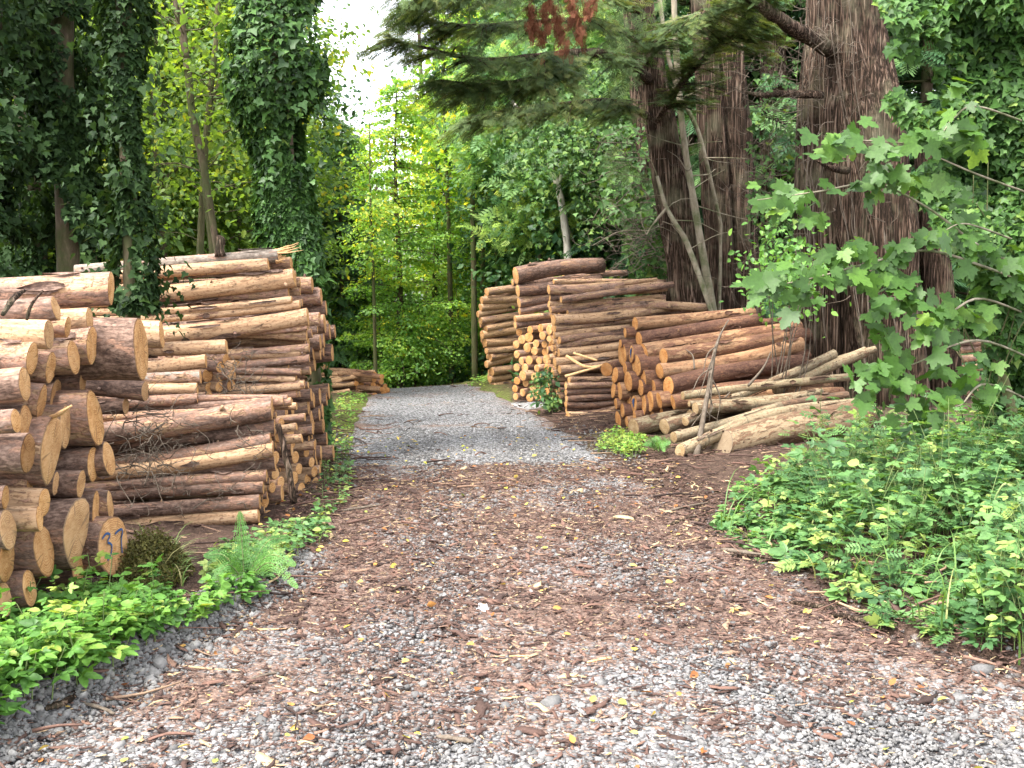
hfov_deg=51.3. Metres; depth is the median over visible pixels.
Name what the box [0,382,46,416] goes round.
log
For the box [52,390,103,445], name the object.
log
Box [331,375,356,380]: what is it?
log
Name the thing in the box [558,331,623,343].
log
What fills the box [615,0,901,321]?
fir tree
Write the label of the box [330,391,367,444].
mossy weeds
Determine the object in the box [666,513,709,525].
stick
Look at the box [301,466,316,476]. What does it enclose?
log
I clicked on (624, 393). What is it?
log
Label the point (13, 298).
stick
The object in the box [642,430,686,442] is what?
log
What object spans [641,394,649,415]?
log
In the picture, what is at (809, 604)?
bark slab
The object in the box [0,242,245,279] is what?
shaded undergrowth
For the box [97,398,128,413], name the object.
log
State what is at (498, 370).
log
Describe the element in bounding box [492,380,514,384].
log
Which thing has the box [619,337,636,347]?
log
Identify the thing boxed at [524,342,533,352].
log
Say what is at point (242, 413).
log
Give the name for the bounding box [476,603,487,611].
paper scrap
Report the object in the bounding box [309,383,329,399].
log
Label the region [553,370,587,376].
log
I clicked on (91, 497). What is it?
log
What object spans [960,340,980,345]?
log
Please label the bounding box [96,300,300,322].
log
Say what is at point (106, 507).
log
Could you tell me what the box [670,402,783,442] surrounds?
log
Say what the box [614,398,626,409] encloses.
log
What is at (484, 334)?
log
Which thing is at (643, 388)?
log
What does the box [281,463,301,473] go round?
log
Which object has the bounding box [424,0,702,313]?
green tree
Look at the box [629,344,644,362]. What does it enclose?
log
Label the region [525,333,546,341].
log
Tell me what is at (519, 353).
log
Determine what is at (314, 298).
log
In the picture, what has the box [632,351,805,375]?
log
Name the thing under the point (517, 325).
log
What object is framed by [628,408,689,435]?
log
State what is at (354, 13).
sky
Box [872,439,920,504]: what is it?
hogweed
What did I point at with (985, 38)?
ivy thicket
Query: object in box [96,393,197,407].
log
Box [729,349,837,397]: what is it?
log
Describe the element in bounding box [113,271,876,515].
stacked logs
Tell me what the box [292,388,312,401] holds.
log
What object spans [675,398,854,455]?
log
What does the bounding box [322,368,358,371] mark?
log
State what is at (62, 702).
bark slab
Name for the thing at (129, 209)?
ivy clad tree
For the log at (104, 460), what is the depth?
5.47 m
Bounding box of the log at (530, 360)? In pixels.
[526,355,542,364]
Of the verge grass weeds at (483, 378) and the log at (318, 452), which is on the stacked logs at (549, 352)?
the log at (318, 452)
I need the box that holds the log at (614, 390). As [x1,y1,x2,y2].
[611,383,617,397]
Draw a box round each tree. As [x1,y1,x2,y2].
[0,0,95,277]
[0,0,101,275]
[2,0,161,271]
[12,0,347,276]
[14,0,244,278]
[26,0,161,272]
[48,8,199,262]
[60,0,210,502]
[74,0,358,253]
[95,0,350,284]
[101,66,351,278]
[107,0,396,317]
[118,0,314,278]
[149,7,315,224]
[204,0,362,459]
[226,0,382,284]
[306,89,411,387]
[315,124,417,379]
[322,137,415,386]
[325,78,470,387]
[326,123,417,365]
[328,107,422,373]
[350,0,794,312]
[365,97,488,387]
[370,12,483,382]
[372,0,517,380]
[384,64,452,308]
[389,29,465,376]
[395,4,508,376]
[401,0,619,313]
[402,0,510,321]
[403,112,494,376]
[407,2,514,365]
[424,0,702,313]
[430,109,515,380]
[435,2,629,265]
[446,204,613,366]
[452,0,620,259]
[472,20,680,277]
[501,0,698,296]
[549,0,794,314]
[596,10,670,315]
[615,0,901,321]
[678,6,918,236]
[689,0,931,407]
[691,0,764,317]
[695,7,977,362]
[758,22,983,388]
[759,0,789,317]
[888,29,978,339]
[914,151,963,404]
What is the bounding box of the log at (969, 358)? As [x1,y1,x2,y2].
[961,354,977,362]
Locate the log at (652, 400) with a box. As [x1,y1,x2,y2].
[647,390,671,411]
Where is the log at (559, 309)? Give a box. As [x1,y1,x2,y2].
[549,294,665,312]
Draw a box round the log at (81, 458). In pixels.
[55,447,96,482]
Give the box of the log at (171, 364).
[147,354,206,372]
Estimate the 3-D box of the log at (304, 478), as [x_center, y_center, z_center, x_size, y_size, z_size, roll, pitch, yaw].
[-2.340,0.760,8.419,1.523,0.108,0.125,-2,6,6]
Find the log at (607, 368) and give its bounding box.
[600,360,622,376]
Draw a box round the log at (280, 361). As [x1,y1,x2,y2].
[238,354,309,367]
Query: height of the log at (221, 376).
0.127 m
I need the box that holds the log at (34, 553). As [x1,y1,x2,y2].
[13,526,53,576]
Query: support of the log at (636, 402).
on the log at (625, 409)
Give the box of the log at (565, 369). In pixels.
[557,359,618,373]
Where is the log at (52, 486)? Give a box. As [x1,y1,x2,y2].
[33,471,58,495]
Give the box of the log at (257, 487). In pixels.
[110,481,264,500]
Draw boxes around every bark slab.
[45,694,76,710]
[643,607,676,609]
[789,600,837,609]
[831,613,869,623]
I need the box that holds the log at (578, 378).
[567,375,611,381]
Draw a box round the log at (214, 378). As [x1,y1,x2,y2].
[211,375,221,381]
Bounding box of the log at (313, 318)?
[162,312,319,326]
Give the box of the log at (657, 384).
[652,374,777,390]
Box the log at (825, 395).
[751,391,849,410]
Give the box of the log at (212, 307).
[69,296,292,316]
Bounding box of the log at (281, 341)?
[228,340,299,347]
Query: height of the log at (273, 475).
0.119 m
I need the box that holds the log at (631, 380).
[624,371,640,390]
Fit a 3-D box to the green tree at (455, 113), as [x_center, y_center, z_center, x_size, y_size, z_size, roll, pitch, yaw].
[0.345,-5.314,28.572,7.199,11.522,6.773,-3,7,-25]
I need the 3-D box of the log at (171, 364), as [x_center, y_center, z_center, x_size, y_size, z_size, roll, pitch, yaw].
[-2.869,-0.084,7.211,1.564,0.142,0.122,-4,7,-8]
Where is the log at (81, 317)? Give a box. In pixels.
[60,308,92,328]
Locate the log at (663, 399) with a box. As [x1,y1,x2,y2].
[656,379,833,407]
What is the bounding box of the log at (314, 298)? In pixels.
[161,288,322,307]
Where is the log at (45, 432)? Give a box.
[0,416,61,485]
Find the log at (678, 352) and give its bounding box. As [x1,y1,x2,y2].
[659,327,804,362]
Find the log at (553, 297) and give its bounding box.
[549,295,565,300]
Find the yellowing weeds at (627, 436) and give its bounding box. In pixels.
[593,425,647,458]
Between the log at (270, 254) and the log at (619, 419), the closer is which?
the log at (270, 254)
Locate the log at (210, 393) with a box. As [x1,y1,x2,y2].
[96,392,212,397]
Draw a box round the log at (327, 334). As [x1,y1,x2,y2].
[324,324,330,339]
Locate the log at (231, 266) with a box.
[116,258,269,281]
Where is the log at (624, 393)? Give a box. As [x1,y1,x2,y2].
[617,382,639,399]
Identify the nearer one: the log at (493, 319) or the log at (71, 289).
the log at (71, 289)
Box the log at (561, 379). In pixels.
[556,375,611,381]
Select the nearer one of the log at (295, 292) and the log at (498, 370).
the log at (295, 292)
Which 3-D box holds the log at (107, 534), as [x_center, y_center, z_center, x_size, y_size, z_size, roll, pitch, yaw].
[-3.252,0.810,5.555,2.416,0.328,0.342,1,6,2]
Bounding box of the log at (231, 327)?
[163,308,309,341]
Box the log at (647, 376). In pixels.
[640,356,809,384]
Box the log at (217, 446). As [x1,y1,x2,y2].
[114,432,271,463]
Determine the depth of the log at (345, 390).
16.68 m
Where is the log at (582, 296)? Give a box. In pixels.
[560,281,674,302]
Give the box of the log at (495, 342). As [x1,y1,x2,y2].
[483,338,517,346]
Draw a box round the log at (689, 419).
[682,412,729,425]
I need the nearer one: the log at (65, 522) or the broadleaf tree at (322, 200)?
the log at (65, 522)
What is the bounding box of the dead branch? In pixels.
[686,320,770,454]
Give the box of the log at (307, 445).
[293,441,315,450]
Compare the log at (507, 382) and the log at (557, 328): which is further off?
the log at (507, 382)
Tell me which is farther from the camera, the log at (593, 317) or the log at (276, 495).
the log at (593, 317)
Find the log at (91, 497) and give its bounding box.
[50,490,98,521]
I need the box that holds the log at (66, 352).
[38,338,79,374]
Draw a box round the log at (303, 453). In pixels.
[297,450,308,456]
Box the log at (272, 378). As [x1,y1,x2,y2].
[234,374,295,381]
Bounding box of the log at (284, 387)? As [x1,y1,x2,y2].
[218,382,300,394]
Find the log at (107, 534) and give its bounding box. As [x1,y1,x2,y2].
[82,516,126,575]
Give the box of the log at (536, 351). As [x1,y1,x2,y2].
[531,347,543,354]
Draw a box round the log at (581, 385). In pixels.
[564,380,612,388]
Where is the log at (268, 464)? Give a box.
[94,455,276,481]
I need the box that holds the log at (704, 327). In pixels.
[636,313,761,344]
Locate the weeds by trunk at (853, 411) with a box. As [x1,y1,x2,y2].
[845,395,1023,473]
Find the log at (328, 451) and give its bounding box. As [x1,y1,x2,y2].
[321,445,334,461]
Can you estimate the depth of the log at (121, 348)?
5.45 m
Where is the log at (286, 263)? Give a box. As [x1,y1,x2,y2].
[119,257,292,283]
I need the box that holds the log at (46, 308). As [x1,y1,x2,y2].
[0,296,60,320]
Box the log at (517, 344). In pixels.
[513,340,523,348]
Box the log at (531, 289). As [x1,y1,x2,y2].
[516,275,602,296]
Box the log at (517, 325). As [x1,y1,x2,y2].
[514,318,550,328]
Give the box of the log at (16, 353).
[0,338,37,374]
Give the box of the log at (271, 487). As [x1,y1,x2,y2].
[266,482,275,492]
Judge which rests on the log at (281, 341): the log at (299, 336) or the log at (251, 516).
the log at (299, 336)
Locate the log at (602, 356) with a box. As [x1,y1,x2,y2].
[553,351,618,366]
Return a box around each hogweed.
[813,414,856,483]
[853,412,902,474]
[869,485,901,533]
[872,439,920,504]
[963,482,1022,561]
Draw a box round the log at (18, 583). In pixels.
[6,570,36,608]
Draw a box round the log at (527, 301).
[517,294,558,307]
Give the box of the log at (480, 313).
[476,307,518,317]
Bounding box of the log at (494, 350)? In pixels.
[485,345,523,353]
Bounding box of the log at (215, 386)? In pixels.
[202,381,222,391]
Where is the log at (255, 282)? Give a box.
[60,268,295,308]
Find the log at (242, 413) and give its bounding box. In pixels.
[103,396,272,444]
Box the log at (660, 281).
[625,280,663,286]
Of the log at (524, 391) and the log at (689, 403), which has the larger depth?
the log at (524, 391)
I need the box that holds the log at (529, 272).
[513,258,605,283]
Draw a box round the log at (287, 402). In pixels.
[274,397,291,406]
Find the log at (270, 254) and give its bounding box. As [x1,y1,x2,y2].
[74,235,301,272]
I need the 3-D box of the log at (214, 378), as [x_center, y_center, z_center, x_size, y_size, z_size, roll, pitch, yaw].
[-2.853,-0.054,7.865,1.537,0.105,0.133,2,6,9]
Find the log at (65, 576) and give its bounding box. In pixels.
[34,558,84,585]
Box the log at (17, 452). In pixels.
[0,433,34,472]
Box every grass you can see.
[118,523,200,586]
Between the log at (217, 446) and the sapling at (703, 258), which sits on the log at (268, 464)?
the log at (217, 446)
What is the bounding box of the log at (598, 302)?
[572,298,665,306]
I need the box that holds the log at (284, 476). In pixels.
[278,471,297,483]
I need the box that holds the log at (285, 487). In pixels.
[283,482,294,493]
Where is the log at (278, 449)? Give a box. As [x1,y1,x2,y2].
[274,443,280,452]
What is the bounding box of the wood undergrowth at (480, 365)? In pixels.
[328,323,981,387]
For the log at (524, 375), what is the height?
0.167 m
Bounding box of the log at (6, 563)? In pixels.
[0,546,14,582]
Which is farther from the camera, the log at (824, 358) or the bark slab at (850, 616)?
the log at (824, 358)
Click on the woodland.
(409, 156)
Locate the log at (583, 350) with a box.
[557,342,618,356]
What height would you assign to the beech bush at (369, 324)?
2.501 m
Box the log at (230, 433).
[110,418,275,453]
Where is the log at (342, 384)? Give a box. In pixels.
[332,382,353,388]
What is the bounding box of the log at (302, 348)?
[228,343,309,355]
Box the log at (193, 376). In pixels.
[143,370,201,383]
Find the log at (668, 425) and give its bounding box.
[659,409,735,433]
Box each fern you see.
[203,511,297,588]
[644,435,670,451]
[879,500,928,538]
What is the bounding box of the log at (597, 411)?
[565,406,616,416]
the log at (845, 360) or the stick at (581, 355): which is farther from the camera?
the stick at (581, 355)
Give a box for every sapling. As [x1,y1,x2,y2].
[592,158,727,310]
[639,0,745,309]
[641,0,751,310]
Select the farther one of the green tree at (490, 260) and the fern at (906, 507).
the green tree at (490, 260)
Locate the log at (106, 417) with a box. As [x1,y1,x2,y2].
[102,406,203,421]
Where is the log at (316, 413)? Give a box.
[310,408,320,421]
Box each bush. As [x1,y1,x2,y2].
[322,276,388,368]
[329,294,431,386]
[366,292,478,386]
[413,286,485,381]
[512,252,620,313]
[528,365,564,413]
[719,215,852,393]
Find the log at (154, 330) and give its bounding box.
[93,316,164,348]
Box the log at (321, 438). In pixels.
[313,432,327,444]
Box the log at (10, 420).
[0,409,20,433]
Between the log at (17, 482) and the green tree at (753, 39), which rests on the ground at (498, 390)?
the green tree at (753, 39)
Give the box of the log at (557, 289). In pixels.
[547,282,624,294]
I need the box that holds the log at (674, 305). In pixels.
[558,301,706,313]
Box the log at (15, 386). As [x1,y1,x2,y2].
[0,367,30,403]
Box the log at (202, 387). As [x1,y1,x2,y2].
[198,382,211,391]
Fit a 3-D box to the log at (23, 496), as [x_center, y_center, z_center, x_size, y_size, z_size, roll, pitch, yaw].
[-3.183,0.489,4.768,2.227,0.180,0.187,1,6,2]
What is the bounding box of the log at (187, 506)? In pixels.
[113,494,260,518]
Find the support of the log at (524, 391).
on the log at (517, 396)
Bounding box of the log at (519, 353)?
[514,350,541,357]
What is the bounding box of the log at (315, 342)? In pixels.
[309,334,321,350]
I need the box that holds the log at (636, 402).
[631,395,641,410]
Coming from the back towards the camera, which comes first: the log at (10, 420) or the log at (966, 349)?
the log at (966, 349)
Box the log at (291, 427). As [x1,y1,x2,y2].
[276,423,297,433]
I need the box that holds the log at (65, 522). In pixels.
[43,497,88,569]
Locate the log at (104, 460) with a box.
[65,441,115,475]
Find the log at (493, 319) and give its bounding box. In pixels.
[478,310,548,324]
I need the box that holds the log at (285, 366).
[267,365,288,367]
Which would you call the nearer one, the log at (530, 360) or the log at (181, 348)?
the log at (181, 348)
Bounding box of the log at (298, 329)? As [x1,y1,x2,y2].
[249,325,307,335]
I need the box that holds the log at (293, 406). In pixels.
[274,402,297,409]
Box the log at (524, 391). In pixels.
[520,388,530,395]
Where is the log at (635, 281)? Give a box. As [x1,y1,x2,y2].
[573,278,657,284]
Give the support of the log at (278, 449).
on the log at (290, 449)
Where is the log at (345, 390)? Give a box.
[331,389,349,392]
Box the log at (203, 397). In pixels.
[197,394,287,401]
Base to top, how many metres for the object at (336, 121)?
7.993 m
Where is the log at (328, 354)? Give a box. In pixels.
[316,347,332,362]
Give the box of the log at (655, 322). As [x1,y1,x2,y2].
[632,307,755,329]
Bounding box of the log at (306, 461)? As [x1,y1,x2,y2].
[297,457,314,466]
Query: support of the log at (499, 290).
on the log at (498, 299)
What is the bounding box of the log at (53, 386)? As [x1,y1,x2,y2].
[43,379,60,404]
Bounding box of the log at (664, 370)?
[656,337,804,378]
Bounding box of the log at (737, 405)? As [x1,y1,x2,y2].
[692,394,795,414]
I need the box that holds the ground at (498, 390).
[0,380,1023,756]
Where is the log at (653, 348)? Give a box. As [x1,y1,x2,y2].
[640,321,803,356]
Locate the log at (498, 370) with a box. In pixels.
[489,364,519,375]
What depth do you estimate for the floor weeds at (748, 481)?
7.83 m
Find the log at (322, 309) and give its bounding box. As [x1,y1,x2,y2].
[235,301,326,316]
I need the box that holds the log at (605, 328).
[553,324,629,338]
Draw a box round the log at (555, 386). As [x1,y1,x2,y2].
[549,380,564,388]
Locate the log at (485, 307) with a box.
[479,303,517,310]
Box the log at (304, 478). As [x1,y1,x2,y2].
[298,474,310,484]
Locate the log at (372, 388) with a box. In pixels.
[331,384,384,391]
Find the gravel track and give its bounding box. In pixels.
[7,384,1023,767]
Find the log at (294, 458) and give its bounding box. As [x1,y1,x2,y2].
[290,451,298,463]
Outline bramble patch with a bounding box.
[0,550,270,724]
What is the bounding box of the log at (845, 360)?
[772,347,868,393]
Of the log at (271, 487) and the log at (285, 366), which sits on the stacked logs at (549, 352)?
the log at (285, 366)
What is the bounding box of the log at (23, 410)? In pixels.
[0,404,31,432]
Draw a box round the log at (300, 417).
[277,413,305,422]
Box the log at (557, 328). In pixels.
[553,318,632,331]
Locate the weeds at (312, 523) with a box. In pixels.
[197,502,334,583]
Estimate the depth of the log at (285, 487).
7.86 m
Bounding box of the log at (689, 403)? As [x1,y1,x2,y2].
[687,389,823,406]
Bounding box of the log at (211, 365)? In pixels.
[148,356,223,372]
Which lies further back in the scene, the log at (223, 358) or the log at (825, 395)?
the log at (825, 395)
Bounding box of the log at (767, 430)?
[710,400,879,452]
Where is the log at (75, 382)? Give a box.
[53,375,85,389]
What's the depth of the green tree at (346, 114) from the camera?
29.90 m
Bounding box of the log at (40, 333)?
[0,319,53,348]
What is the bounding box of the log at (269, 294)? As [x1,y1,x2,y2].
[171,288,289,303]
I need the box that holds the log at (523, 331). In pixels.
[516,328,527,335]
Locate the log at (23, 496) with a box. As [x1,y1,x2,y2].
[7,486,49,515]
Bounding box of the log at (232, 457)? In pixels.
[95,441,273,479]
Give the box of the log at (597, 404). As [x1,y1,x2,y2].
[564,400,614,410]
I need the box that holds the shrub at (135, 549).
[102,520,196,589]
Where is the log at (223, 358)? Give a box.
[206,354,229,362]
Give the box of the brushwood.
[102,343,275,518]
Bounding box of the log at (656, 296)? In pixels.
[558,293,659,302]
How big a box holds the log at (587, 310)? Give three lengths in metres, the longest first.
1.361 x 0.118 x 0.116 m
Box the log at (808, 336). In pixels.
[804,328,812,343]
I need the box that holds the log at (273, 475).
[268,469,278,479]
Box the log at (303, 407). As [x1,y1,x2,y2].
[294,402,309,415]
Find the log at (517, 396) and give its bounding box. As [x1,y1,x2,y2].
[513,393,526,399]
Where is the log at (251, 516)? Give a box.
[121,509,259,525]
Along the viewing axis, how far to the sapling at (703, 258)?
13.79 m
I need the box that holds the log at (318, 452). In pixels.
[316,445,321,459]
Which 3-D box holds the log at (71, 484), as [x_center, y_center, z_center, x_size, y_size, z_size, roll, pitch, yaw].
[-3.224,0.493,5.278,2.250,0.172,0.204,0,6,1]
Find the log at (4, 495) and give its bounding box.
[0,485,8,509]
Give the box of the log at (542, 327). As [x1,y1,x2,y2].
[538,323,551,331]
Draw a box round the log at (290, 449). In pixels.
[279,444,293,457]
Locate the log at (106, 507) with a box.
[84,488,113,515]
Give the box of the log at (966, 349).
[960,346,981,353]
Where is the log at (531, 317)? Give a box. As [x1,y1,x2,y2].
[514,312,553,321]
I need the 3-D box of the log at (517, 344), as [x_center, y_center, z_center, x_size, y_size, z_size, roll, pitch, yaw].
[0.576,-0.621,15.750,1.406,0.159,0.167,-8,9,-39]
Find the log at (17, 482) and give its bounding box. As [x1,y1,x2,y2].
[0,479,32,486]
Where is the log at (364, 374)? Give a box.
[303,370,383,378]
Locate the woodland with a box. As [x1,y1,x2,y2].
[203,10,969,387]
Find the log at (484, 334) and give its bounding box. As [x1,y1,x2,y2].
[480,326,527,338]
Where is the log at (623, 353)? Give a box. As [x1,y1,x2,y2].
[618,344,636,365]
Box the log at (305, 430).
[294,426,312,434]
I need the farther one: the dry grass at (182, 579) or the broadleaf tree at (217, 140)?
the broadleaf tree at (217, 140)
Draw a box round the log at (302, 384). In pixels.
[235,380,304,388]
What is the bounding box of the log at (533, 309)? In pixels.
[518,303,548,314]
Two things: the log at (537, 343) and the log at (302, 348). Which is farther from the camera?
the log at (537, 343)
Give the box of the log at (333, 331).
[330,325,335,338]
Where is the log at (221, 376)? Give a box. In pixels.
[212,370,235,380]
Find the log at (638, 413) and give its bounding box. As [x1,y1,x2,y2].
[633,409,643,417]
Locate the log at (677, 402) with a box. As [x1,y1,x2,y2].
[670,387,844,409]
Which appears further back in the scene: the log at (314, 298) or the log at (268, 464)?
the log at (314, 298)
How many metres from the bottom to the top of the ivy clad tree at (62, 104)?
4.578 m
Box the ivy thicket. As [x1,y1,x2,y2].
[871,0,1023,473]
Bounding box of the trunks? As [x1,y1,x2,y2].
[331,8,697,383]
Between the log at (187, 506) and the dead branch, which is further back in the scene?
the dead branch
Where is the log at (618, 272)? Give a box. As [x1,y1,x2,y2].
[562,270,627,276]
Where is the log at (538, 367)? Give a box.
[534,358,618,371]
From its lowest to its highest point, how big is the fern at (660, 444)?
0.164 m
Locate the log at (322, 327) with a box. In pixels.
[318,314,325,333]
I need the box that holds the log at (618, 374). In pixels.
[612,367,624,382]
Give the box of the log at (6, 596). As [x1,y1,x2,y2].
[0,583,11,616]
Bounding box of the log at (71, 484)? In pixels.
[50,470,85,497]
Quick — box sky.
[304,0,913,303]
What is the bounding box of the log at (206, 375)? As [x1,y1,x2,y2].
[186,369,212,381]
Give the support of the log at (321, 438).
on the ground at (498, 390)
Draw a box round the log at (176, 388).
[148,381,198,393]
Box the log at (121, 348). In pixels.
[53,317,147,380]
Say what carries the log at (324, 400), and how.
on the stacked logs at (549, 352)
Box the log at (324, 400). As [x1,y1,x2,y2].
[321,393,327,405]
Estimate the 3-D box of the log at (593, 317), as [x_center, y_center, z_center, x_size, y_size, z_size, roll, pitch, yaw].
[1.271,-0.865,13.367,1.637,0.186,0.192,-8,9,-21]
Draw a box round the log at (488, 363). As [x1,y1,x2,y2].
[484,357,518,367]
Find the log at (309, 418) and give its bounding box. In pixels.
[284,410,312,424]
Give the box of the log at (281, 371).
[236,366,301,375]
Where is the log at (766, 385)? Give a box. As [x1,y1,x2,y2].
[681,373,849,399]
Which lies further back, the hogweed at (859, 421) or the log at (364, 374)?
the log at (364, 374)
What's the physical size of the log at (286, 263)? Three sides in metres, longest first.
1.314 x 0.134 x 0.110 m
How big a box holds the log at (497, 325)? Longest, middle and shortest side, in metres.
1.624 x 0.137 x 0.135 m
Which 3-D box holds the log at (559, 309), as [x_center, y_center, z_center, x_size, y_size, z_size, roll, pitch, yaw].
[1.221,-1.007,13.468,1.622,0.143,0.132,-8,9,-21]
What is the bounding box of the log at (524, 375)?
[519,370,534,380]
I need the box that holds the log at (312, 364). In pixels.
[289,358,315,370]
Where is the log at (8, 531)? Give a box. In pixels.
[0,509,16,549]
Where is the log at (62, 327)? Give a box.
[51,317,70,337]
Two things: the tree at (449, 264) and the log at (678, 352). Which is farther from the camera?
the tree at (449, 264)
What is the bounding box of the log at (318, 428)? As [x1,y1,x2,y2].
[314,419,323,433]
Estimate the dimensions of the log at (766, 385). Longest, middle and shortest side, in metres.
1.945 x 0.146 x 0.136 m
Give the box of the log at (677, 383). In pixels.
[663,354,806,394]
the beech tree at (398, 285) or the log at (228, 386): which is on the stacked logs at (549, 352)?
the log at (228, 386)
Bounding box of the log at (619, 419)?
[615,411,625,425]
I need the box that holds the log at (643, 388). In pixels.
[638,379,651,395]
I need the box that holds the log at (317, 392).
[311,388,320,404]
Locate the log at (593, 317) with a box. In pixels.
[551,307,670,325]
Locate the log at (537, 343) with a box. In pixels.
[533,340,545,347]
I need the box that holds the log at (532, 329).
[527,325,539,333]
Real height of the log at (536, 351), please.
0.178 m
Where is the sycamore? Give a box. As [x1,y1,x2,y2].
[730,76,1023,435]
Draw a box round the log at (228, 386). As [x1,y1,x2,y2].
[222,381,234,390]
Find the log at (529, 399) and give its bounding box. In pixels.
[526,392,535,401]
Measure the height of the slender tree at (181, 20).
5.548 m
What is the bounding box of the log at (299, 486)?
[295,482,304,491]
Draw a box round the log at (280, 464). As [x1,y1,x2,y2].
[276,458,284,467]
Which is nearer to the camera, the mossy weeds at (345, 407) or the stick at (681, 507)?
the stick at (681, 507)
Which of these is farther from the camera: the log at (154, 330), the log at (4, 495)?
the log at (154, 330)
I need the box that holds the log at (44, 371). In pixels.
[29,351,55,383]
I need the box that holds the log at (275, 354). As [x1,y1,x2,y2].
[228,350,300,359]
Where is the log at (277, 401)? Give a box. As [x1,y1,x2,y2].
[129,397,282,410]
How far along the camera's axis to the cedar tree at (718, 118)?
14.51 m
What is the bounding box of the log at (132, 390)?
[85,380,148,400]
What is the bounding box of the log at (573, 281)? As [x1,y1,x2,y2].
[553,277,665,283]
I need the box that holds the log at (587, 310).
[566,307,610,313]
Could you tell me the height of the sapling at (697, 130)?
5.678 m
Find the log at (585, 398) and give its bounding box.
[565,394,614,401]
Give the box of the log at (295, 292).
[163,288,300,306]
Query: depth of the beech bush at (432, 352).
22.24 m
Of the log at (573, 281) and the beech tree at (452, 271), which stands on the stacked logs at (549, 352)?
the log at (573, 281)
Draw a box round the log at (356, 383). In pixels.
[334,381,358,388]
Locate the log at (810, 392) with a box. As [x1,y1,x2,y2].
[788,388,819,397]
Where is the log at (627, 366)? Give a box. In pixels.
[623,362,632,373]
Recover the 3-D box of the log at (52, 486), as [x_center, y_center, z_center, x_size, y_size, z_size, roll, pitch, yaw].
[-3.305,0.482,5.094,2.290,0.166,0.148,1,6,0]
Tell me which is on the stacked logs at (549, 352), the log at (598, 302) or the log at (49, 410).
the log at (598, 302)
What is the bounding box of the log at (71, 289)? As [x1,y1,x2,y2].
[0,272,114,307]
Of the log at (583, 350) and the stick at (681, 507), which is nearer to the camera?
the stick at (681, 507)
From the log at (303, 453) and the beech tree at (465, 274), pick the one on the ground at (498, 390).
the beech tree at (465, 274)
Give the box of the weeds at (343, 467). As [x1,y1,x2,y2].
[311,438,357,524]
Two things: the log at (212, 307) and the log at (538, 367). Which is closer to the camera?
the log at (212, 307)
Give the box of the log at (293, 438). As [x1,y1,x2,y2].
[276,434,302,443]
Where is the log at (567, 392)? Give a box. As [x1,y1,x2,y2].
[564,388,610,395]
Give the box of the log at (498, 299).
[480,295,526,303]
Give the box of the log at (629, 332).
[623,317,781,337]
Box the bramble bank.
[709,373,1023,652]
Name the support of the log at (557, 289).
on the stacked logs at (549, 352)
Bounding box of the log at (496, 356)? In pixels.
[488,352,513,360]
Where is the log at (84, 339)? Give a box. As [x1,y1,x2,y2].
[54,326,96,364]
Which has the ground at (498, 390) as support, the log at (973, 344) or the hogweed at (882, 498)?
the hogweed at (882, 498)
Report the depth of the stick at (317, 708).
4.13 m
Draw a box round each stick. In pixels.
[1,289,25,315]
[25,290,43,319]
[49,405,71,418]
[83,702,114,714]
[230,628,295,629]
[250,671,279,678]
[275,423,297,504]
[306,702,324,713]
[341,504,383,511]
[436,734,473,743]
[565,355,601,367]
[565,365,599,377]
[573,352,597,360]
[586,657,618,662]
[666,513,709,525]
[671,502,709,509]
[720,548,759,553]
[730,553,779,559]
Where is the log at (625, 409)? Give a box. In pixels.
[620,403,632,417]
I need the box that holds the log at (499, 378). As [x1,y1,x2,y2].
[488,373,519,382]
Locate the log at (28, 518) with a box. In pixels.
[6,505,42,531]
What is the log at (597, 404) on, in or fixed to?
on the stacked logs at (549, 352)
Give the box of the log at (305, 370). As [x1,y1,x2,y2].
[289,365,311,374]
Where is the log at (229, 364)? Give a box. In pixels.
[224,360,239,369]
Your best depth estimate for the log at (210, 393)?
7.59 m
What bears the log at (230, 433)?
on the log at (232, 457)
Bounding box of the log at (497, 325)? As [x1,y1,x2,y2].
[484,320,514,331]
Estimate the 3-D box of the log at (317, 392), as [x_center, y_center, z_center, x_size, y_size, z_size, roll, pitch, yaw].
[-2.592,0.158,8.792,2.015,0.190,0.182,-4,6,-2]
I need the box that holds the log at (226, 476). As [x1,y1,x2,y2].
[84,469,267,490]
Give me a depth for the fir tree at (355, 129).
28.36 m
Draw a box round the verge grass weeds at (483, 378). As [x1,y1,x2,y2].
[467,373,488,385]
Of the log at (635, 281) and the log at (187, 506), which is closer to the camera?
the log at (187, 506)
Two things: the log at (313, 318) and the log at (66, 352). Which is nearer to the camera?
the log at (66, 352)
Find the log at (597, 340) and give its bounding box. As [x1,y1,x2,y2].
[555,335,626,349]
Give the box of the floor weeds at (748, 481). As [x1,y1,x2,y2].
[729,445,846,493]
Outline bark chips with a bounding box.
[0,381,1023,767]
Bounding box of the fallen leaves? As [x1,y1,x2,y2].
[0,404,1023,767]
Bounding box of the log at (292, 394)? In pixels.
[265,391,296,397]
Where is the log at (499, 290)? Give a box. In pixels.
[484,285,515,295]
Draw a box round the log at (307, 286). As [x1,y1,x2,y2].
[171,273,313,293]
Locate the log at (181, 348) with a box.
[148,339,227,358]
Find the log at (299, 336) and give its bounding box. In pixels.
[235,331,307,340]
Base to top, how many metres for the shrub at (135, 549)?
0.330 m
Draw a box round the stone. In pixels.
[971,663,994,674]
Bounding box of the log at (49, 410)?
[41,404,70,449]
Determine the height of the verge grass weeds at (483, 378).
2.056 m
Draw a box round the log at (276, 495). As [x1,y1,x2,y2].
[114,485,283,503]

